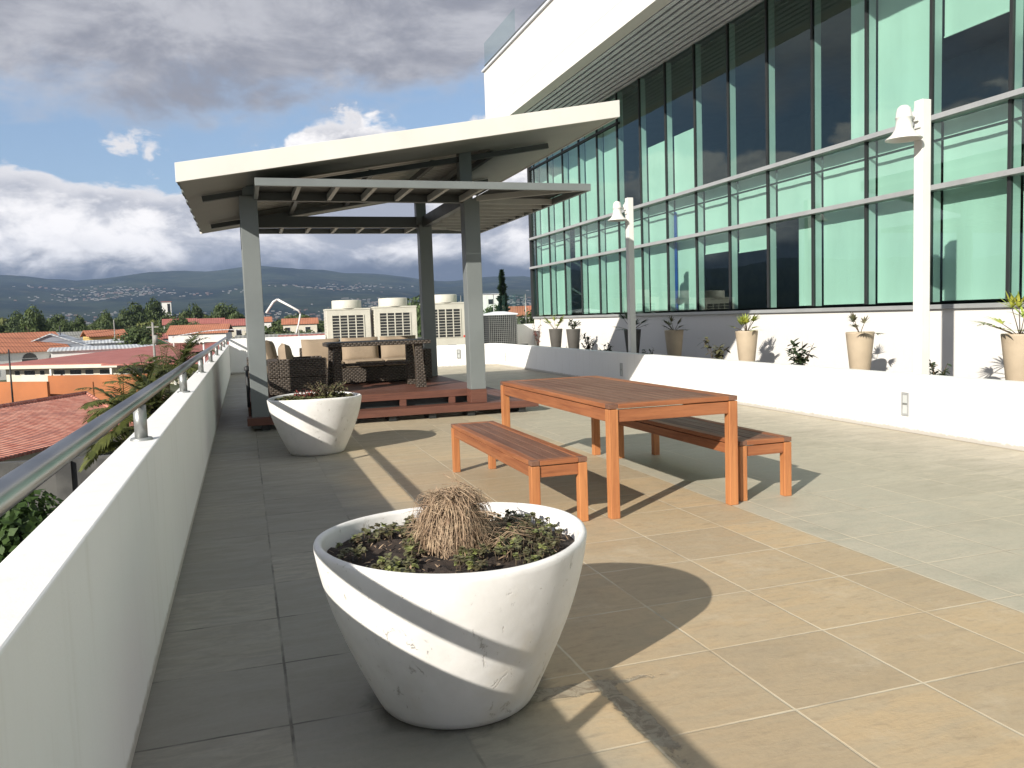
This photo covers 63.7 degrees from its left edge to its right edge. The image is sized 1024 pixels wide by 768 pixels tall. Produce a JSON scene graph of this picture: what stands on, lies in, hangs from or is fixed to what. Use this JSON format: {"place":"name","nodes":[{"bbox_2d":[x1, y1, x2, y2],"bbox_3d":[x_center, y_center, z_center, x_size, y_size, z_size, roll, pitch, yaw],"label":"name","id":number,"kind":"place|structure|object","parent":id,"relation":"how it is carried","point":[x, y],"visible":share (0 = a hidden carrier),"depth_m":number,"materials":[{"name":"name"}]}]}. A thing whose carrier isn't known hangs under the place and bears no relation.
{"place":"outdoors","nodes":[
{"label":"outdoors","id":0,"kind":"place"},
{"bbox_2d":[0,391,133,461],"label":"tiled house","id":1,"kind":"structure","parent":0,"point":[30,429],"depth_m":42.52,"materials":[{"name":"tile"}]},
{"bbox_2d":[0,380,179,439],"bbox_3d":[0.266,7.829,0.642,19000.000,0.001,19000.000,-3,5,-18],"label":"ground","id":2,"kind":"structure","parent":0,"point":[173,388],"depth_m":109.19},
{"bbox_2d":[0,331,68,379],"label":"church hall","id":3,"kind":"structure","parent":2,"relation":"on","point":[19,347],"depth_m":144.35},
{"bbox_2d":[19,304,53,331],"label":"tree","id":4,"kind":"object","parent":2,"relation":"on","point":[33,321],"visible":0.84,"depth_m":237.99,"materials":[{"name":"green plant"}]},
{"bbox_2d":[32,333,92,346],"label":"grey gable hall","id":5,"kind":"structure","parent":2,"relation":"on","point":[53,338],"depth_m":149.20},
{"bbox_2d":[0,374,146,404],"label":"orange wall","id":6,"kind":"structure","parent":2,"relation":"on","point":[54,385],"depth_m":83.07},
{"bbox_2d":[47,344,155,357],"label":"white hall","id":7,"kind":"structure","parent":2,"relation":"on","point":[61,351],"depth_m":141.21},
{"bbox_2d":[80,329,125,339],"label":"yellow house","id":8,"kind":"structure","parent":2,"relation":"on","point":[97,334],"depth_m":184.15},
{"bbox_2d":[0,342,228,384],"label":"school building","id":9,"kind":"structure","parent":2,"relation":"on","point":[96,363],"depth_m":122.97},
{"bbox_2d":[111,325,151,344],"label":"tree","id":10,"kind":"object","parent":2,"relation":"on","point":[137,338],"visible":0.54,"depth_m":162.12,"materials":[{"name":"green plant"}]},
{"bbox_2d":[117,301,147,327],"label":"tree","id":11,"kind":"object","parent":2,"relation":"on","point":[136,315],"visible":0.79,"depth_m":331.21,"materials":[{"name":"green plant"}]},
{"bbox_2d":[144,296,165,322],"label":"tree","id":12,"kind":"object","parent":2,"relation":"on","point":[154,311],"visible":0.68,"depth_m":347.70,"materials":[{"name":"green plant"}]},
{"bbox_2d":[220,319,245,338],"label":"red house","id":13,"kind":"structure","parent":2,"relation":"on","point":[238,323],"depth_m":246.61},
{"bbox_2d":[9,283,530,323],"bbox_3d":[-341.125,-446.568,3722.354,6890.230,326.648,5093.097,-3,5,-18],"label":"houses","id":14,"kind":"structure","parent":2,"relation":"on","point":[278,313],"depth_m":4570.62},
{"bbox_2d":[14,284,530,323],"bbox_3d":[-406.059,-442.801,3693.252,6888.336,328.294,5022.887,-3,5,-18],"label":"rooftops","id":15,"kind":"object","parent":2,"relation":"on","point":[207,293],"visible":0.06,"depth_m":4644.02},
{"bbox_2d":[281,318,318,332],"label":"salmon house","id":16,"kind":"structure","parent":2,"relation":"on","point":[290,324],"depth_m":251.74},
{"bbox_2d":[495,269,509,311],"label":"conifer tree","id":17,"kind":"object","parent":2,"relation":"on","point":[502,299],"visible":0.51,"depth_m":104.21,"materials":[{"name":"green plant"}]},
{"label":"podium wall","id":18,"kind":"structure","parent":2,"relation":"on","visible":0},
{"bbox_2d":[0,345,230,767],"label":"parapet wall","id":19,"kind":"structure","parent":18,"relation":"on","point":[90,567],"depth_m":2.33,"materials":[{"name":"paint"}]},
{"bbox_2d":[0,337,227,516],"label":"handrail","id":20,"kind":"object","parent":19,"relation":"on","point":[18,484],"visible":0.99,"depth_m":2.47,"materials":[{"name":"metal"}]},
{"bbox_2d":[165,324,233,342],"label":"pale hall","id":21,"kind":"structure","parent":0,"point":[214,336],"depth_m":196.90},
{"bbox_2d":[0,266,536,325],"bbox_3d":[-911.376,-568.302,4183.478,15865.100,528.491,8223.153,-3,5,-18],"label":"hills","id":22,"kind":"structure","parent":0,"point":[201,283],"depth_m":4997.05,"materials":[{"name":"plant"}]},
{"bbox_2d":[0,0,543,280],"label":"sky","id":23,"kind":"structure","parent":0,"point":[100,100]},
{"bbox_2d":[131,365,1023,767],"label":"terrace floor","id":24,"kind":"structure","parent":0,"point":[855,599],"depth_m":3.77,"materials":[{"name":"tile"}]},
{"bbox_2d":[229,335,324,373],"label":"end wall","id":25,"kind":"structure","parent":24,"relation":"on","point":[238,354],"depth_m":23.31,"materials":[{"name":"paint"}]},
{"bbox_2d":[267,391,361,455],"bbox_3d":[-2.067,0.418,8.708,0.970,0.605,0.972,-2,5,-2],"label":"round planter","id":26,"kind":"object","parent":24,"relation":"on","point":[315,427],"visible":0.9,"depth_m":8.37,"materials":[{"name":"stone"}]},
{"bbox_2d":[274,391,353,400],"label":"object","id":27,"kind":"object","parent":26,"relation":"in","point":[337,395],"visible":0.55,"depth_m":8.56,"materials":[{"name":"brown soil"}]},
{"bbox_2d":[305,380,348,396],"bbox_3d":[-1.953,0.092,8.719,0.441,0.255,0.442,1,5,28],"label":"sprig plant","id":28,"kind":"object","parent":26,"relation":"in","point":[323,392],"visible":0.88,"depth_m":8.69,"materials":[{"name":"green plant"}]},
{"bbox_2d":[323,300,370,341],"bbox_3d":[-4.867,-1.501,24.430,1.294,1.950,0.860,-3,5,-18],"label":"outdoor ac unit","id":29,"kind":"object","parent":24,"relation":"on","point":[347,319],"visible":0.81,"depth_m":24.03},
{"bbox_2d":[247,375,538,430],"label":"wooden deck","id":30,"kind":"structure","parent":24,"relation":"on","point":[391,400],"depth_m":11.54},
{"bbox_2d":[267,343,327,394],"bbox_3d":[-3.086,-0.240,11.812,0.790,0.699,0.850,-3,5,-18],"label":"wicker armchair","id":31,"kind":"object","parent":30,"relation":"on","point":[288,372],"visible":0.95,"depth_m":11.42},
{"bbox_2d":[299,335,431,382],"bbox_3d":[-2.416,-0.417,13.604,2.060,0.713,0.800,-3,5,-18],"label":"wicker sofa","id":32,"kind":"object","parent":30,"relation":"on","point":[358,354],"visible":0.54,"depth_m":13.43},
{"bbox_2d":[322,338,430,391],"bbox_3d":[-2.033,-0.297,12.388,1.490,0.706,0.900,-3,5,-18],"label":"wicker table","id":33,"kind":"object","parent":30,"relation":"on","point":[415,369],"visible":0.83,"depth_m":12.19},
{"bbox_2d":[370,298,417,339],"bbox_3d":[-3.557,-1.610,24.850,1.294,1.950,0.860,-3,5,-18],"label":"outdoor ac unit","id":34,"kind":"object","parent":24,"relation":"on","point":[393,316],"visible":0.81,"depth_m":24.45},
{"bbox_2d":[175,100,619,428],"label":"pavilion","id":35,"kind":"structure","parent":24,"relation":"on","point":[454,168],"depth_m":10.88,"materials":[{"name":"grey paint"}]},
{"bbox_2d":[313,502,586,729],"bbox_3d":[-0.203,0.825,2.977,0.972,0.605,0.970,-3,5,-18],"label":"round planter","id":36,"kind":"object","parent":24,"relation":"on","point":[444,644],"visible":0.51,"depth_m":2.63,"materials":[{"name":"stone"}]},
{"bbox_2d":[335,512,555,573],"bbox_3d":[-0.235,0.570,2.977,0.796,0.096,0.784,-3,5,-18],"label":"creeping plant","id":37,"kind":"object","parent":36,"relation":"in","point":[394,564],"visible":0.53,"depth_m":2.81,"materials":[{"name":"green plant"}]},
{"bbox_2d":[393,470,502,558],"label":"dry grass","id":38,"kind":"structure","parent":36,"relation":"in","point":[454,519],"depth_m":2.87,"materials":[{"name":"plant"}]},
{"bbox_2d":[471,515,542,551],"bbox_3d":[-0.018,0.544,3.009,0.326,0.098,0.393,-3,5,-18],"label":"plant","id":39,"kind":"object","parent":36,"relation":"on","point":[506,532],"visible":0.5,"depth_m":2.95,"materials":[{"name":"plant"}]},
{"bbox_2d":[486,509,563,565],"bbox_3d":[0.048,0.552,2.983,0.298,0.090,0.626,-3,5,-18],"label":"creeping plant","id":40,"kind":"object","parent":36,"relation":"in","point":[548,536],"visible":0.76,"depth_m":2.92,"materials":[{"name":"green plant"}]},
{"bbox_2d":[435,294,464,345],"bbox_3d":[-2.083,-1.750,25.215,1.294,1.950,0.860,-3,5,-18],"label":"outdoor ac unit","id":41,"kind":"object","parent":24,"relation":"on","point":[450,319],"visible":0.56,"depth_m":24.86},
{"bbox_2d":[437,343,497,367],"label":"wall","id":42,"kind":"structure","parent":24,"relation":"on","point":[446,356],"depth_m":23.09,"materials":[{"name":"paint"}]},
{"bbox_2d":[418,324,534,345],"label":"wall","id":43,"kind":"structure","parent":24,"relation":"on","point":[525,333],"depth_m":27.04,"materials":[{"name":"paint"}]},
{"bbox_2d":[483,311,527,344],"bbox_3d":[-0.243,-1.549,25.977,1.350,1.480,0.860,-3,5,-18],"label":"condenser unit","id":44,"kind":"object","parent":24,"relation":"on","point":[500,326],"visible":0.68,"depth_m":25.54,"materials":[{"name":"metal"}]},
{"bbox_2d":[451,421,588,521],"bbox_3d":[-0.018,0.628,6.369,0.390,0.430,2.150,-3,5,-18],"label":"wooden bench","id":45,"kind":"object","parent":24,"relation":"on","point":[527,454],"visible":0.98,"depth_m":5.74,"materials":[{"name":"brown wood"}]},
{"bbox_2d":[500,376,738,518],"bbox_3d":[0.735,0.407,6.700,0.970,0.765,2.400,-3,5,-18],"label":"wooden table","id":46,"kind":"object","parent":24,"relation":"on","point":[596,399],"visible":0.96,"depth_m":5.72,"materials":[{"name":"brown wood"}]},
{"bbox_2d":[618,416,791,501],"bbox_3d":[1.496,0.537,6.846,0.430,0.430,2.050,-3,5,-18],"label":"wooden bench","id":47,"kind":"object","parent":24,"relation":"on","point":[709,434],"visible":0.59,"depth_m":6.18,"materials":[{"name":"brown wood"}]},
{"bbox_2d":[481,0,1023,379],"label":"office building","id":48,"kind":"structure","parent":24,"relation":"on","point":[746,157],"depth_m":16.51,"materials":[{"name":"paint"}]},
{"bbox_2d":[533,162,540,235],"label":"window","id":49,"kind":"structure","parent":48,"relation":"in","point":[535,171],"depth_m":26.43,"materials":[{"name":"green glass"}]},
{"bbox_2d":[536,268,542,315],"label":"window","id":50,"kind":"structure","parent":48,"relation":"in","point":[538,270],"depth_m":26.63,"materials":[{"name":"green glass"}]},
{"bbox_2d":[537,235,554,263],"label":"window","id":51,"kind":"structure","parent":48,"relation":"in","point":[548,250],"depth_m":25.97,"materials":[{"name":"green glass"}]},
{"bbox_2d":[539,155,554,233],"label":"window","id":52,"kind":"structure","parent":48,"relation":"in","point":[546,170],"depth_m":25.78,"materials":[{"name":"green glass"}]},
{"bbox_2d":[543,265,556,314],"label":"window","id":53,"kind":"structure","parent":48,"relation":"in","point":[549,273],"depth_m":26.07,"materials":[{"name":"green glass"}]},
{"bbox_2d":[550,231,570,261],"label":"window","id":54,"kind":"structure","parent":48,"relation":"in","point":[562,245],"depth_m":24.81,"materials":[{"name":"green glass"}]},
{"bbox_2d":[553,146,569,229],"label":"window","id":55,"kind":"structure","parent":48,"relation":"in","point":[560,164],"depth_m":24.64,"materials":[{"name":"green glass"}]},
{"bbox_2d":[556,262,571,314],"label":"window","id":56,"kind":"structure","parent":48,"relation":"in","point":[564,292],"depth_m":24.90,"materials":[{"name":"green glass"}]},
{"bbox_2d":[565,226,586,257],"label":"window","id":57,"kind":"structure","parent":48,"relation":"in","point":[580,241],"depth_m":23.07,"materials":[{"name":"green glass"}]},
{"bbox_2d":[568,137,585,224],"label":"window","id":58,"kind":"structure","parent":48,"relation":"in","point":[577,204],"depth_m":23.47,"materials":[{"name":"green glass"}]},
{"bbox_2d":[580,259,588,313],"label":"window","id":59,"kind":"structure","parent":48,"relation":"in","point":[584,268],"depth_m":23.12,"materials":[{"name":"green glass"}]},
{"bbox_2d":[582,220,604,254],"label":"window","id":60,"kind":"structure","parent":48,"relation":"in","point":[596,238],"depth_m":22.46,"materials":[{"name":"green glass"}]},
{"bbox_2d":[585,127,604,219],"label":"window","id":61,"kind":"structure","parent":48,"relation":"in","point":[593,147],"depth_m":22.31,"materials":[{"name":"green glass"}]},
{"bbox_2d":[588,256,606,312],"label":"window","id":62,"kind":"structure","parent":48,"relation":"in","point":[596,266],"depth_m":22.57,"materials":[{"name":"green glass"}]},
{"bbox_2d":[600,215,625,250],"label":"window","id":63,"kind":"structure","parent":48,"relation":"in","point":[615,232],"depth_m":21.32,"materials":[{"name":"green glass"}]},
{"bbox_2d":[603,93,624,214],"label":"window","id":64,"kind":"structure","parent":48,"relation":"in","point":[613,137],"depth_m":21.12,"materials":[{"name":"green glass"}]},
{"bbox_2d":[606,252,626,312],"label":"window","id":65,"kind":"structure","parent":48,"relation":"in","point":[616,263],"depth_m":21.40,"materials":[{"name":"green glass"}]},
{"bbox_2d":[620,208,648,245],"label":"window","id":66,"kind":"structure","parent":48,"relation":"in","point":[640,224],"depth_m":19.54,"materials":[{"name":"green glass"}]},
{"bbox_2d":[634,247,649,311],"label":"window","id":67,"kind":"structure","parent":48,"relation":"in","point":[641,256],"depth_m":19.67,"materials":[{"name":"green glass"}]},
{"bbox_2d":[638,78,646,203],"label":"window","id":68,"kind":"structure","parent":48,"relation":"in","point":[641,82],"depth_m":19.34,"materials":[{"name":"green glass"}]},
{"bbox_2d":[643,200,673,241],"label":"window","id":69,"kind":"structure","parent":48,"relation":"in","point":[661,222],"depth_m":18.95,"materials":[{"name":"green glass"}]},
{"bbox_2d":[648,62,673,200],"bbox_3d":[3.286,-5.635,18.762,0.213,2.908,1.238,-3,5,-18],"label":"window","id":70,"kind":"structure","parent":48,"relation":"in","point":[660,155],"depth_m":18.27,"materials":[{"name":"green glass"}]},
{"bbox_2d":[650,243,674,310],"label":"window","id":71,"kind":"structure","parent":48,"relation":"in","point":[662,257],"depth_m":19.06,"materials":[{"name":"green glass"}]},
{"bbox_2d":[668,192,703,236],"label":"window","id":72,"kind":"structure","parent":48,"relation":"in","point":[690,215],"depth_m":17.75,"materials":[{"name":"green glass"}]},
{"bbox_2d":[674,44,702,192],"bbox_3d":[3.668,-5.552,17.591,0.213,2.908,1.238,-3,5,-18],"label":"window","id":73,"kind":"structure","parent":48,"relation":"in","point":[688,145],"depth_m":17.12,"materials":[{"name":"green glass"}]},
{"bbox_2d":[677,237,704,309],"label":"window","id":74,"kind":"structure","parent":48,"relation":"in","point":[690,253],"depth_m":17.86,"materials":[{"name":"green glass"}]},
{"bbox_2d":[697,182,736,230],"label":"window","id":75,"kind":"structure","parent":48,"relation":"in","point":[720,207],"depth_m":16.60,"materials":[{"name":"green glass"}]},
{"bbox_2d":[705,230,737,308],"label":"window","id":76,"kind":"structure","parent":48,"relation":"in","point":[728,241],"depth_m":16.13,"materials":[{"name":"green glass"}]},
{"bbox_2d":[726,23,735,176],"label":"window","id":77,"kind":"structure","parent":48,"relation":"in","point":[730,27],"depth_m":15.82,"materials":[{"name":"green glass"}]},
{"bbox_2d":[731,171,775,223],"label":"window","id":78,"kind":"structure","parent":48,"relation":"in","point":[757,199],"depth_m":15.42,"materials":[{"name":"green glass"}]},
{"bbox_2d":[739,223,776,307],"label":"window","id":79,"kind":"structure","parent":48,"relation":"in","point":[763,237],"depth_m":14.97,"materials":[{"name":"green glass"}]},
{"bbox_2d":[764,0,775,165],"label":"window","id":80,"kind":"structure","parent":48,"relation":"in","point":[769,4],"depth_m":14.65,"materials":[{"name":"green glass"}]},
{"bbox_2d":[769,157,821,215],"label":"window","id":81,"kind":"structure","parent":48,"relation":"in","point":[799,187],"depth_m":14.25,"materials":[{"name":"green glass"}]},
{"bbox_2d":[799,214,821,305],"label":"window","id":82,"kind":"structure","parent":48,"relation":"in","point":[810,228],"depth_m":14.07,"materials":[{"name":"green glass"}]},
{"bbox_2d":[810,0,820,151],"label":"window","id":83,"kind":"structure","parent":48,"relation":"in","point":[815,5],"depth_m":13.49,"materials":[{"name":"green glass"}]},
{"bbox_2d":[815,142,875,206],"bbox_3d":[5.263,-3.281,13.064,0.213,0.874,1.238,-3,5,-18],"label":"window","id":84,"kind":"structure","parent":48,"relation":"in","point":[849,175],"depth_m":13.06,"materials":[{"name":"green glass"}]},
{"bbox_2d":[824,204,875,304],"bbox_3d":[5.305,-2.028,13.167,0.213,1.529,1.238,-3,5,-18],"label":"window","id":85,"kind":"structure","parent":48,"relation":"in","point":[849,234],"depth_m":13.18,"materials":[{"name":"green glass"}]},
{"bbox_2d":[851,0,875,139],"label":"window","id":86,"kind":"structure","parent":48,"relation":"in","point":[863,12],"depth_m":12.64,"materials":[{"name":"green glass"}]},
{"bbox_2d":[868,122,940,195],"bbox_3d":[5.645,-3.198,11.893,0.213,0.874,1.238,-3,5,-18],"label":"window","id":87,"kind":"structure","parent":48,"relation":"in","point":[895,161],"depth_m":12.05,"materials":[{"name":"green glass"}]},
{"bbox_2d":[878,191,940,302],"bbox_3d":[5.688,-1.945,11.995,0.213,1.529,1.238,-3,5,-18],"label":"window","id":88,"kind":"structure","parent":48,"relation":"in","point":[895,217],"depth_m":12.15,"materials":[{"name":"green glass"}]},
{"bbox_2d":[878,0,941,130],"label":"window","id":89,"kind":"structure","parent":48,"relation":"in","point":[909,31],"depth_m":11.82,"materials":[{"name":"green glass"}]},
{"bbox_2d":[933,99,1021,182],"bbox_3d":[6.027,-3.115,10.721,0.213,0.874,1.238,-3,5,-18],"label":"window","id":90,"kind":"structure","parent":48,"relation":"in","point":[986,141],"depth_m":10.71,"materials":[{"name":"green glass"}]},
{"bbox_2d":[942,176,1020,300],"bbox_3d":[6.070,-1.862,10.824,0.213,1.529,1.238,-3,5,-18],"label":"window","id":91,"kind":"structure","parent":48,"relation":"in","point":[981,222],"depth_m":10.83,"materials":[{"name":"green glass"}]},
{"bbox_2d":[944,0,1023,91],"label":"window","id":92,"kind":"structure","parent":48,"relation":"in","point":[960,15],"depth_m":10.42,"materials":[{"name":"green glass"}]},
{"bbox_2d":[497,343,1023,450],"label":"planter wall","id":93,"kind":"structure","parent":24,"relation":"on","point":[989,412],"depth_m":9.79,"materials":[{"name":"paint"}]},
{"bbox_2d":[566,329,579,348],"bbox_3d":[1.613,-1.101,21.586,0.380,0.680,0.380,-3,5,-18],"label":"tapered planter","id":94,"kind":"object","parent":93,"relation":"on","point":[573,337],"visible":0.77,"depth_m":21.44,"materials":[{"name":"ceramic"}]},
{"bbox_2d":[608,198,635,352],"bbox_3d":[2.090,-1.906,15.649,0.487,3.220,0.368,-1,5,8],"label":"lamp post","id":95,"kind":"object","parent":93,"relation":"on","point":[618,216],"visible":0.98,"depth_m":15.66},
{"bbox_2d":[664,330,683,355],"bbox_3d":[3.257,-0.744,16.545,0.380,0.680,0.380,-3,5,-18],"label":"tapered planter","id":96,"kind":"object","parent":93,"relation":"on","point":[674,339],"visible":0.73,"depth_m":16.41,"materials":[{"name":"ceramic"}]},
{"bbox_2d":[735,330,757,361],"bbox_3d":[4.036,-0.575,14.159,0.380,0.680,0.380,-3,5,-18],"label":"tapered planter","id":97,"kind":"object","parent":93,"relation":"on","point":[746,341],"visible":0.76,"depth_m":14.02,"materials":[{"name":"ceramic"}]},
{"bbox_2d":[785,338,818,364],"bbox_3d":[4.081,-0.347,11.759,0.474,0.620,0.429,-3,5,-18],"label":"shrub","id":98,"kind":"object","parent":93,"relation":"in","point":[799,359],"visible":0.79,"depth_m":11.72,"materials":[{"name":"green plant"}]},
{"bbox_2d":[845,331,874,369],"bbox_3d":[4.883,-0.391,11.562,0.380,0.680,0.380,-3,5,-18],"label":"tapered planter","id":99,"kind":"object","parent":93,"relation":"on","point":[859,347],"visible":0.73,"depth_m":11.43,"materials":[{"name":"ceramic"}]},
{"bbox_2d":[885,99,930,373],"bbox_3d":[4.278,-1.425,8.879,0.487,3.220,0.368,-1,5,8],"label":"lamp post","id":100,"kind":"object","parent":93,"relation":"on","point":[918,134],"visible":0.96,"depth_m":8.90,"materials":[{"name":"metal"}]},
{"bbox_2d":[1000,333,1023,380],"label":"tapered planter","id":101,"kind":"object","parent":93,"relation":"on","point":[1013,351],"visible":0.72,"depth_m":9.08,"materials":[{"name":"ceramic"}]},
{"bbox_2d":[968,290,1023,333],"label":"potted palm","id":102,"kind":"object","parent":101,"relation":"in","point":[1013,302],"visible":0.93,"depth_m":9.11,"materials":[{"name":"green plant"}]},
{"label":"yard paving","id":103,"kind":"structure","parent":0,"visible":0},
{"bbox_2d":[0,489,63,562],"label":"bush","id":104,"kind":"object","parent":103,"relation":"on","point":[21,521],"visible":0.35,"depth_m":18.29,"materials":[{"name":"green plant"}]},
{"bbox_2d":[0,455,109,514],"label":"yard wall","id":105,"kind":"structure","parent":103,"relation":"on","point":[66,481],"depth_m":23.69,"materials":[{"name":"concrete"}]},
{"bbox_2d":[78,407,153,471],"bbox_3d":[-7.819,4.220,17.157,1.958,7.550,1.948,-2,5,-4],"label":"palm tree","id":106,"kind":"object","parent":103,"relation":"on","point":[113,444],"visible":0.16,"depth_m":16.72,"materials":[{"name":"green plant"}]},
{"bbox_2d":[75,370,168,439],"bbox_3d":[-8.200,3.462,18.016,1.948,7.550,1.958,-3,5,-14],"label":"palm tree","id":107,"kind":"object","parent":103,"relation":"on","point":[96,402],"visible":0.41,"depth_m":17.32,"materials":[{"name":"green plant"}]},
{"bbox_2d":[85,385,167,459],"bbox_3d":[-7.059,3.979,16.233,2.021,8.063,2.071,-2,5,-6],"label":"palm tree","id":108,"kind":"object","parent":103,"relation":"on","point":[101,442],"visible":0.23,"depth_m":15.49,"materials":[{"name":"green plant"}]},
{"bbox_2d":[104,362,187,434],"bbox_3d":[-6.791,3.340,16.306,1.957,7.550,1.948,-1,5,12],"label":"palm tree","id":109,"kind":"object","parent":103,"relation":"on","point":[157,397],"visible":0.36,"depth_m":15.98,"materials":[{"name":"green plant"}]},
{"bbox_2d":[107,356,187,410],"bbox_3d":[-8.144,3.335,19.031,2.071,8.063,2.021,2,6,43],"label":"palm tree","id":110,"kind":"object","parent":103,"relation":"on","point":[136,379],"visible":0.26,"depth_m":18.56,"materials":[{"name":"green plant"}]},
{"bbox_2d":[120,342,198,397],"bbox_3d":[-8.481,2.728,20.467,1.948,7.550,1.958,-3,5,-18],"label":"palm tree","id":111,"kind":"object","parent":103,"relation":"on","point":[189,371],"visible":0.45,"depth_m":20.31,"materials":[{"name":"green plant"}]},
{"bbox_2d":[144,331,214,384],"bbox_3d":[-8.782,2.590,22.604,2.071,8.063,2.021,-3,5,-18],"label":"palm tree","id":112,"kind":"object","parent":103,"relation":"on","point":[186,349],"visible":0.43,"depth_m":22.20,"materials":[{"name":"green plant"}]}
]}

